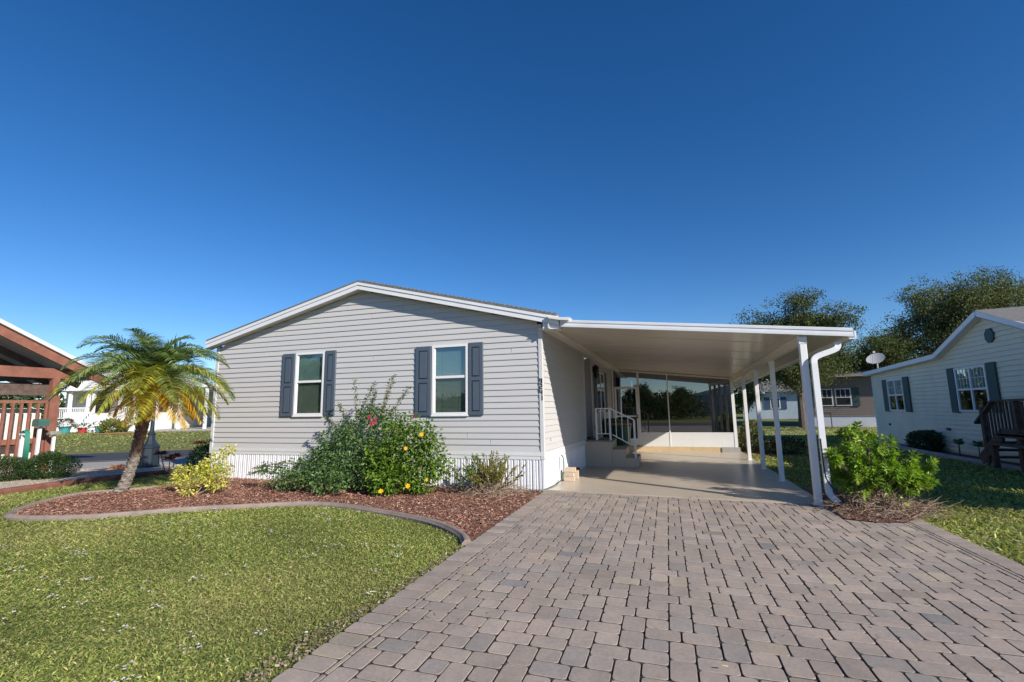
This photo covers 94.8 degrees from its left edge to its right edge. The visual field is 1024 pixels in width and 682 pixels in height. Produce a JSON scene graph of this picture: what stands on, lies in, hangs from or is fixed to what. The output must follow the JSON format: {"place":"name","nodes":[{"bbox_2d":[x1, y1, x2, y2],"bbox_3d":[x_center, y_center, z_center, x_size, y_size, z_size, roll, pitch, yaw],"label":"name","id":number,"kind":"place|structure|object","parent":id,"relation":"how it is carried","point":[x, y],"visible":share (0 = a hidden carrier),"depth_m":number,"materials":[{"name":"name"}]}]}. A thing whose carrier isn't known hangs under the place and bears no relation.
{"place":"outdoors","nodes":[
{"label":"outdoors","id":0,"kind":"place"},
{"bbox_2d":[106,464,125,469],"bbox_3d":[-7.197,2.285,8.568,0.335,0.113,0.338,6,-11,-42],"label":"bromeliad","id":1,"kind":"object","parent":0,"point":[115,467],"visible":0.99,"depth_m":8.55,"materials":[{"name":"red plant"}]},
{"bbox_2d":[65,426,862,462],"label":"road","id":2,"kind":"structure","parent":0,"point":[97,457],"depth_m":16.61,"materials":[{"name":"grey asphalt"}]},
{"bbox_2d":[84,427,858,461],"bbox_3d":[-5.944,4.018,17.364,75.000,0.001,0.130,2,-9,-22],"label":"road edge","id":3,"kind":"object","parent":2,"relation":"on","point":[198,456],"depth_m":15.27,"materials":[{"name":"concrete"}]},
{"bbox_2d":[0,406,1023,681],"bbox_3d":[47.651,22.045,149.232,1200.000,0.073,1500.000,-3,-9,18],"label":"lawn","id":4,"kind":"structure","parent":0,"point":[740,420],"depth_m":4.24,"materials":[{"name":"green plant"}]},
{"bbox_2d":[0,393,65,419],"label":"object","id":5,"kind":"object","parent":4,"relation":"on","point":[26,397],"visible":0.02,"depth_m":68.17,"materials":[{"name":"white"}]},
{"bbox_2d":[57,418,75,433],"bbox_3d":[-35.845,6.745,37.707,1.726,1.293,1.489,-3,-9,18],"label":"plant pot","id":6,"kind":"object","parent":4,"relation":"on","point":[64,429],"visible":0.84,"depth_m":37.45,"materials":[{"name":"teal ceramic"}]},
{"bbox_2d":[73,423,91,432],"bbox_3d":[-34.442,6.932,37.638,1.374,0.863,1.188,-3,-9,18],"label":"plant pot","id":7,"kind":"object","parent":4,"relation":"on","point":[82,429],"visible":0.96,"depth_m":37.48,"materials":[{"name":"red ceramic"}]},
{"bbox_2d":[89,420,102,432],"bbox_3d":[-32.862,6.822,37.700,1.454,1.051,1.511,-3,-9,18],"label":"plant pot","id":8,"kind":"object","parent":4,"relation":"on","point":[96,430],"visible":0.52,"depth_m":37.33,"materials":[{"name":"teal ceramic"}]},
{"bbox_2d":[0,468,193,494],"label":"border edging","id":9,"kind":"object","parent":4,"relation":"on","point":[34,487],"visible":0.48,"depth_m":9.79,"materials":[{"name":"concrete"}]},
{"bbox_2d":[0,462,209,488],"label":"gravel strip","id":10,"kind":"object","parent":4,"relation":"on","point":[76,476],"visible":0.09,"depth_m":11.24,"materials":[{"name":"grey gravel"}]},
{"bbox_2d":[0,455,31,481],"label":"clipped bush","id":11,"kind":"object","parent":10,"relation":"on","point":[11,463],"visible":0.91,"depth_m":10.44,"materials":[{"name":"green plant"}]},
{"bbox_2d":[15,430,29,473],"bbox_3d":[-11.492,2.641,11.012,0.245,1.101,0.181,-3,-9,18],"label":"hose stand","id":12,"kind":"object","parent":10,"relation":"on","point":[24,440],"visible":0.78,"depth_m":11.05,"materials":[{"name":"white paint"}]},
{"bbox_2d":[32,419,49,466],"bbox_3d":[-11.655,2.599,11.570,0.260,1.345,0.220,-3,-9,18],"label":"mailbox","id":13,"kind":"object","parent":10,"relation":"on","point":[38,423],"visible":0.85,"depth_m":11.57,"materials":[{"name":"white paint"}]},
{"bbox_2d":[20,450,82,479],"bbox_3d":[-10.623,2.848,10.801,0.934,0.687,1.007,-3,-9,18],"label":"clipped bush","id":14,"kind":"object","parent":10,"relation":"on","point":[56,459],"visible":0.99,"depth_m":10.69,"materials":[{"name":"green plant"}]},
{"bbox_2d":[46,431,61,471],"bbox_3d":[-11.639,2.807,11.908,0.200,1.030,0.240,-3,-9,18],"label":"post box","id":15,"kind":"object","parent":10,"relation":"on","point":[53,434],"visible":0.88,"depth_m":11.92,"materials":[{"name":"white paint"}]},
{"bbox_2d":[0,318,111,471],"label":"timber porch","id":16,"kind":"object","parent":10,"relation":"on","point":[27,360],"visible":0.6,"depth_m":12.06,"materials":[{"name":"brown wood"}]},
{"bbox_2d":[0,403,40,408],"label":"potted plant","id":17,"kind":"object","parent":16,"relation":"on","point":[17,406],"visible":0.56,"depth_m":11.83,"materials":[{"name":"green plant"}]},
{"bbox_2d":[2,464,183,487],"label":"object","id":18,"kind":"structure","parent":10,"relation":"on","point":[82,476],"depth_m":11.11,"materials":[{"name":"brown stone"}]},
{"bbox_2d":[137,404,159,467],"bbox_3d":[-9.871,2.205,12.937,0.499,2.500,0.499,-4,-9,20],"label":"street lamp","id":19,"kind":"object","parent":10,"relation":"on","point":[148,458],"visible":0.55,"depth_m":12.71,"materials":[{"name":"grey metal"}]},
{"bbox_2d":[94,432,132,434],"bbox_3d":[-30.026,7.005,35.848,3.200,0.080,3.200,-3,-9,18],"label":"mulch ring","id":20,"kind":"object","parent":4,"relation":"on","point":[114,433],"visible":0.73,"depth_m":34.97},
{"bbox_2d":[97,418,130,432],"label":"round shrub","id":21,"kind":"object","parent":20,"relation":"on","point":[105,426],"visible":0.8,"depth_m":35.85,"materials":[{"name":"green plant"}]},
{"bbox_2d":[84,486,156,493],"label":"garden curb","id":22,"kind":"structure","parent":4,"relation":"on","point":[129,489],"depth_m":8.80,"materials":[{"name":"concrete"}]},
{"bbox_2d":[33,363,213,432],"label":"white porch house","id":23,"kind":"structure","parent":4,"relation":"on","point":[80,413],"depth_m":40.61,"materials":[{"name":"paint"}]},
{"bbox_2d":[95,397,110,412],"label":"window","id":24,"kind":"structure","parent":23,"relation":"in","point":[102,400],"depth_m":41.94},
{"bbox_2d":[158,398,168,411],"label":"window","id":25,"kind":"structure","parent":23,"relation":"in","point":[166,398],"depth_m":41.97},
{"bbox_2d":[55,430,209,451],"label":"grass","id":26,"kind":"structure","parent":4,"relation":"on","point":[123,437],"depth_m":27.16,"materials":[{"name":"green plant"}]},
{"bbox_2d":[153,440,204,475],"bbox_3d":[-7.709,2.700,10.830,1.133,0.833,0.601,0,-8,-8],"label":"cordyline","id":27,"kind":"object","parent":4,"relation":"on","point":[171,456],"visible":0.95,"depth_m":10.87,"materials":[{"name":"red plant"}]},
{"bbox_2d":[156,385,213,430],"bbox_3d":[-25.611,6.111,43.285,8.800,3.820,7.200,-1,-8,-1],"label":"white carport","id":28,"kind":"object","parent":4,"relation":"on","point":[204,427],"visible":0.12,"depth_m":39.91,"materials":[{"name":"paint"}]},
{"bbox_2d":[184,439,210,474],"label":"dark shrub","id":29,"kind":"object","parent":4,"relation":"on","point":[201,448],"visible":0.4,"depth_m":10.90,"materials":[{"name":"green plant"}]},
{"bbox_2d":[3,492,471,547],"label":"garden curb","id":30,"kind":"structure","parent":4,"relation":"on","point":[463,537],"depth_m":6.69,"materials":[{"name":"grey concrete"}]},
{"bbox_2d":[14,477,543,540],"bbox_3d":[-3.814,2.609,7.738,8.083,0.001,4.085,-3,-9,18],"label":"mulch bed","id":31,"kind":"object","parent":4,"relation":"on","point":[495,522],"visible":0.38,"depth_m":7.52,"materials":[{"name":"red wood"}]},
{"bbox_2d":[47,327,235,493],"bbox_3d":[-6.594,1.295,8.541,2.766,2.979,2.772,-3,-9,18],"label":"palm tree","id":32,"kind":"object","parent":31,"relation":"on","point":[150,369],"visible":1,"depth_m":8.27,"materials":[{"name":"green plant"}]},
{"bbox_2d":[169,444,236,496],"bbox_3d":[-5.512,2.284,8.342,1.174,0.890,0.750,0,-8,-8],"label":"variegated shrub","id":33,"kind":"object","parent":31,"relation":"on","point":[210,472],"visible":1,"depth_m":8.35,"materials":[{"name":"yellow plant"}]},
{"bbox_2d":[247,373,415,496],"bbox_3d":[-3.326,1.676,8.695,3.549,2.124,1.461,-3,-9,18],"label":"bougainvillea","id":34,"kind":"object","parent":31,"relation":"on","point":[332,473],"visible":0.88,"depth_m":8.60,"materials":[{"name":"green plant"}]},
{"bbox_2d":[357,411,456,496],"bbox_3d":[-1.845,1.954,8.149,1.476,1.479,1.227,-6,-10,33],"label":"hibiscus bush","id":35,"kind":"object","parent":31,"relation":"on","point":[402,473],"visible":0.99,"depth_m":8.09,"materials":[{"name":"green plant"}]},
{"bbox_2d":[441,450,533,498],"bbox_3d":[-0.399,2.230,7.988,1.622,0.735,1.320,0,-8,-8],"label":"leggy shrub","id":36,"kind":"object","parent":31,"relation":"on","point":[487,472],"visible":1,"depth_m":7.88,"materials":[{"name":"green plant"}]},
{"bbox_2d":[222,546,462,681],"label":"leaf litter","id":37,"kind":"object","parent":4,"relation":"on","point":[299,647],"visible":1,"depth_m":2.92,"materials":[{"name":"brown plant"}]},
{"bbox_2d":[205,280,614,490],"bbox_3d":[-0.776,1.697,16.022,8.605,4.105,14.234,-3,-9,18],"label":"mobile home","id":38,"kind":"object","parent":4,"relation":"on","point":[530,387],"visible":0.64,"depth_m":9.51,"materials":[{"name":"grey plastic"}]},
{"bbox_2d":[292,351,324,416],"bbox_3d":[-4.214,0.947,10.188,0.774,1.357,0.552,-3,-9,18],"label":"window","id":39,"kind":"structure","parent":38,"relation":"in","point":[309,381],"depth_m":9.99,"materials":[{"name":"glass"}]},
{"bbox_2d":[431,344,468,415],"bbox_3d":[-1.106,0.777,9.186,0.774,1.357,0.552,-3,-9,18],"label":"window","id":40,"kind":"structure","parent":38,"relation":"in","point":[449,362],"depth_m":8.98,"materials":[{"name":"glass"}]},
{"bbox_2d":[484,455,563,490],"bbox_3d":[0.373,2.364,8.383,1.754,0.514,0.640,4,-9,-29],"label":"garden hose","id":41,"kind":"object","parent":38,"relation":"hanging from","point":[550,486],"visible":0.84,"depth_m":8.43,"materials":[{"name":"white rubber"}]},
{"bbox_2d":[597,372,605,411],"bbox_3d":[2.562,1.466,13.572,0.095,1.130,1.221,-4,-9,19],"label":"window","id":42,"kind":"structure","parent":38,"relation":"in","point":[600,380],"depth_m":13.59,"materials":[{"name":"glass"}]},
{"bbox_2d":[52,427,875,469],"bbox_3d":[-5.149,3.862,16.211,75.618,0.001,2.620,2,-9,-22],"label":"apron","id":43,"kind":"object","parent":4,"relation":"on","point":[89,465],"depth_m":14.04,"materials":[{"name":"concrete"}]},
{"bbox_2d":[545,451,827,504],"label":"carport slab","id":44,"kind":"structure","parent":4,"relation":"on","point":[721,476],"depth_m":8.93,"materials":[{"name":"beige concrete"}]},
{"bbox_2d":[564,476,574,481],"bbox_3d":[1.109,2.650,9.043,0.200,0.083,0.130,-3,-8,15],"label":"concrete block","id":45,"kind":"object","parent":44,"relation":"on","point":[569,479],"depth_m":8.98,"materials":[{"name":"beige concrete"}]},
{"bbox_2d":[564,472,574,476],"bbox_3d":[1.101,2.567,9.068,0.200,0.083,0.130,-4,-9,21],"label":"concrete block","id":46,"kind":"object","parent":45,"relation":"on","point":[569,474],"depth_m":9.01,"materials":[{"name":"beige concrete"}]},
{"bbox_2d":[565,467,575,471],"bbox_3d":[1.132,2.481,9.080,0.200,0.083,0.130,-3,-8,12],"label":"concrete block","id":47,"kind":"object","parent":46,"relation":"on","point":[570,469],"depth_m":9.02,"materials":[{"name":"beige concrete"}]},
{"bbox_2d":[575,470,578,478],"bbox_3d":[1.277,2.660,9.368,0.100,0.150,0.220,-3,-8,12],"label":"concrete block","id":48,"kind":"object","parent":44,"relation":"on","point":[577,474],"depth_m":9.26,"materials":[{"name":"beige concrete"}]},
{"bbox_2d":[602,418,620,437],"bbox_3d":[2.902,2.775,13.617,0.677,1.075,0.677,-2,-8,6],"label":"waste bin","id":49,"kind":"object","parent":44,"relation":"on","point":[603,426],"visible":0.21,"depth_m":13.46,"materials":[{"name":"green plastic"}]},
{"bbox_2d":[585,437,640,467],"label":"entry steps","id":50,"kind":"structure","parent":44,"relation":"on","point":[604,452],"depth_m":11.14,"materials":[{"name":"grey concrete"}]},
{"bbox_2d":[595,408,636,457],"bbox_3d":[2.455,2.169,11.161,0.924,1.159,0.044,-3,-9,18],"label":"handrail","id":51,"kind":"object","parent":50,"relation":"on","point":[610,435],"visible":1,"depth_m":11.19,"materials":[{"name":"white metal"}]},
{"bbox_2d":[611,369,740,452],"bbox_3d":[5.830,2.459,17.182,3.675,2.628,5.310,-3,-9,18],"label":"screened porch","id":52,"kind":"object","parent":44,"relation":"on","point":[667,412],"visible":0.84,"depth_m":14.73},
{"bbox_2d":[614,387,639,445],"bbox_3d":[3.706,2.416,15.182,0.715,1.870,0.074,-3,-9,18],"label":"door","id":53,"kind":"structure","parent":52,"relation":"in","point":[626,401],"depth_m":15.23,"materials":[{"name":"white paint"}]},
{"bbox_2d":[547,316,856,505],"bbox_3d":[4.789,1.755,13.471,4.515,2.998,13.569,-3,-9,18],"label":"carport","id":54,"kind":"object","parent":44,"relation":"on","point":[740,355],"visible":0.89,"depth_m":8.48,"materials":[{"name":"white metal"}]},
{"bbox_2d":[734,377,769,413],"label":"woods","id":55,"kind":"object","parent":4,"relation":"on","point":[738,409],"visible":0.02,"depth_m":78.11,"materials":[{"name":"green plant"}]},
{"bbox_2d":[734,381,770,419],"bbox_3d":[16.831,4.157,33.847,2.773,3.910,2.967,4,-10,-33],"label":"young tree","id":56,"kind":"object","parent":4,"relation":"on","point":[750,394],"visible":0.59,"depth_m":33.46,"materials":[{"name":"green plant"}]},
{"bbox_2d":[741,450,808,456],"bbox_3d":[7.964,3.351,14.152,1.970,0.001,2.900,-3,-9,18],"label":"porch bed","id":57,"kind":"object","parent":4,"relation":"on","point":[769,454],"visible":0.2,"depth_m":13.45,"materials":[{"name":"brown soil"}]},
{"bbox_2d":[737,419,765,452],"bbox_3d":[7.450,2.967,14.636,0.910,1.161,1.331,-3,-9,18],"label":"dry shrub","id":58,"kind":"object","parent":57,"relation":"on","point":[742,435],"visible":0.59,"depth_m":14.49,"materials":[{"name":"green plant"}]},
{"bbox_2d":[753,434,807,454],"bbox_3d":[7.830,3.059,13.755,1.471,0.654,0.976,-3,-9,18],"label":"dark shrub","id":59,"kind":"object","parent":57,"relation":"on","point":[790,442],"visible":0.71,"depth_m":13.64,"materials":[{"name":"green plant"}]},
{"bbox_2d":[728,285,871,427],"bbox_3d":[17.414,0.986,29.233,8.277,8.867,8.627,0,-8,-7],"label":"oak tree","id":60,"kind":"object","parent":4,"relation":"on","point":[789,376],"visible":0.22,"depth_m":27.95,"materials":[{"name":"green plant"}]},
{"bbox_2d":[811,358,913,426],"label":"taupe house","id":61,"kind":"structure","parent":4,"relation":"on","point":[846,401],"depth_m":29.07,"materials":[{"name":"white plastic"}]},
{"bbox_2d":[821,389,833,405],"bbox_3d":[19.779,3.565,29.732,0.820,1.070,0.050,-7,-10,35],"label":"window","id":62,"kind":"structure","parent":61,"relation":"in","point":[828,401],"depth_m":29.65,"materials":[{"name":"glass"}]},
{"bbox_2d":[834,388,851,405],"bbox_3d":[20.555,3.476,29.190,0.820,1.070,0.050,-7,-10,35],"label":"window","id":63,"kind":"structure","parent":61,"relation":"in","point":[842,395],"depth_m":29.18,"materials":[{"name":"glass"}]},
{"bbox_2d":[737,426,1023,564],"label":"grass","id":64,"kind":"structure","parent":4,"relation":"on","point":[1008,476],"depth_m":7.76,"materials":[{"name":"green plant"}]},
{"bbox_2d":[834,317,932,372],"bbox_3d":[23.178,2.027,29.982,5.945,6.844,6.585,-3,-9,18],"label":"oak tree","id":65,"kind":"object","parent":4,"relation":"on","point":[893,346],"visible":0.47,"depth_m":28.97,"materials":[{"name":"green plant"}]},
{"bbox_2d":[859,264,1023,365],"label":"oak tree","id":66,"kind":"object","parent":4,"relation":"on","point":[948,312],"visible":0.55,"depth_m":29.04,"materials":[{"name":"green plant"}]},
{"bbox_2d":[874,440,1020,472],"bbox_3d":[11.314,2.956,11.948,0.485,0.120,12.932,-4,-9,21],"label":"bed border","id":67,"kind":"object","parent":4,"relation":"on","point":[1005,466],"visible":0.62,"depth_m":11.71,"materials":[{"name":"concrete"}]},
{"bbox_2d":[890,442,1020,465],"bbox_3d":[11.600,2.960,11.838,0.800,0.001,12.900,-3,-9,18],"label":"side bed","id":68,"kind":"object","parent":4,"relation":"on","point":[974,457],"depth_m":12.54,"materials":[{"name":"brown soil"}]},
{"bbox_2d":[904,430,936,448],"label":"shrub","id":69,"kind":"object","parent":68,"relation":"on","point":[908,437],"visible":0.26,"depth_m":14.39,"materials":[{"name":"green plant"}]},
{"bbox_2d":[908,429,945,451],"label":"shrub","id":70,"kind":"object","parent":68,"relation":"on","point":[935,436],"visible":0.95,"depth_m":13.78,"materials":[{"name":"green plant"}]},
{"bbox_2d":[953,438,965,455],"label":"leafy seedling","id":71,"kind":"object","parent":68,"relation":"on","point":[958,441],"visible":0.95,"depth_m":12.43,"materials":[{"name":"green plant"}]},
{"bbox_2d":[972,441,983,459],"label":"leafy seedling","id":72,"kind":"object","parent":68,"relation":"on","point":[979,444],"visible":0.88,"depth_m":11.58,"materials":[{"name":"green plant"}]},
{"bbox_2d":[973,398,1023,471],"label":"wooden deck","id":73,"kind":"structure","parent":4,"relation":"on","point":[989,454],"depth_m":10.10,"materials":[{"name":"brown wood"}]},
{"bbox_2d":[0,0,1023,409],"label":"sky","id":74,"kind":"structure","parent":0,"point":[203,170],"materials":[{"name":"blue"}]},
{"bbox_2d":[594,425,600,438],"bbox_3d":[2.148,2.278,11.757,0.220,0.330,0.220,-3,-9,18],"label":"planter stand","id":75,"kind":"object","parent":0,"point":[599,431],"visible":0.66,"depth_m":11.71,"materials":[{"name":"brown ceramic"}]},
{"bbox_2d":[607,420,631,453],"bbox_3d":[2.893,2.648,12.633,0.658,1.048,0.666,-2,-8,6],"label":"waste bin","id":76,"kind":"object","parent":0,"point":[619,425],"visible":0.53,"depth_m":12.40,"materials":[{"name":"green plastic"}]},
{"bbox_2d":[271,491,1023,681],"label":"driveway","id":77,"kind":"structure","parent":0,"point":[606,650],"depth_m":3.39,"materials":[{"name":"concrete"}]},
{"bbox_2d":[420,497,1023,674],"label":"fallen leaves","id":78,"kind":"object","parent":77,"relation":"on","point":[760,585],"visible":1,"depth_m":3.55,"materials":[{"name":"brown plant"}]},
{"bbox_2d":[802,488,932,521],"bbox_3d":[5.094,2.285,6.601,1.390,0.001,2.380,-3,-9,18],"label":"bed","id":79,"kind":"object","parent":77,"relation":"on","point":[809,490],"visible":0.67,"depth_m":6.10,"materials":[{"name":"brown plant"}]},
{"bbox_2d":[813,421,962,520],"bbox_3d":[4.851,1.650,6.234,1.657,1.172,1.446,-3,-9,18],"label":"glossy shrub","id":80,"kind":"object","parent":79,"relation":"on","point":[863,471],"visible":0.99,"depth_m":6.29,"materials":[{"name":"green plant"}]},
{"bbox_2d":[737,381,797,418],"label":"blue house","id":81,"kind":"structure","parent":0,"point":[788,407],"depth_m":47.75,"materials":[{"name":"blue paint"}]},
{"bbox_2d":[862,306,1023,462],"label":"cream house","id":82,"kind":"structure","parent":0,"point":[961,374],"depth_m":12.81,"materials":[{"name":"white plastic"}]},
{"bbox_2d":[866,351,884,367],"bbox_3d":[13.816,0.779,17.870,0.576,0.750,0.518,-3,-9,18],"label":"satellite dish","id":83,"kind":"object","parent":82,"relation":"attached to","point":[875,358],"visible":0.98,"depth_m":17.89,"materials":[{"name":"white metal"}]},
{"bbox_2d":[886,378,905,410],"bbox_3d":[13.374,1.880,16.378,0.055,1.100,1.180,-3,-9,18],"label":"window","id":84,"kind":"structure","parent":82,"relation":"in","point":[895,391],"depth_m":16.37,"materials":[{"name":"glass"}]},
{"bbox_2d":[953,364,991,411],"bbox_3d":[12.023,1.256,12.290,0.055,1.180,1.340,-3,-9,18],"label":"window","id":85,"kind":"structure","parent":82,"relation":"in","point":[971,383],"depth_m":12.29,"materials":[{"name":"glass"}]}
]}

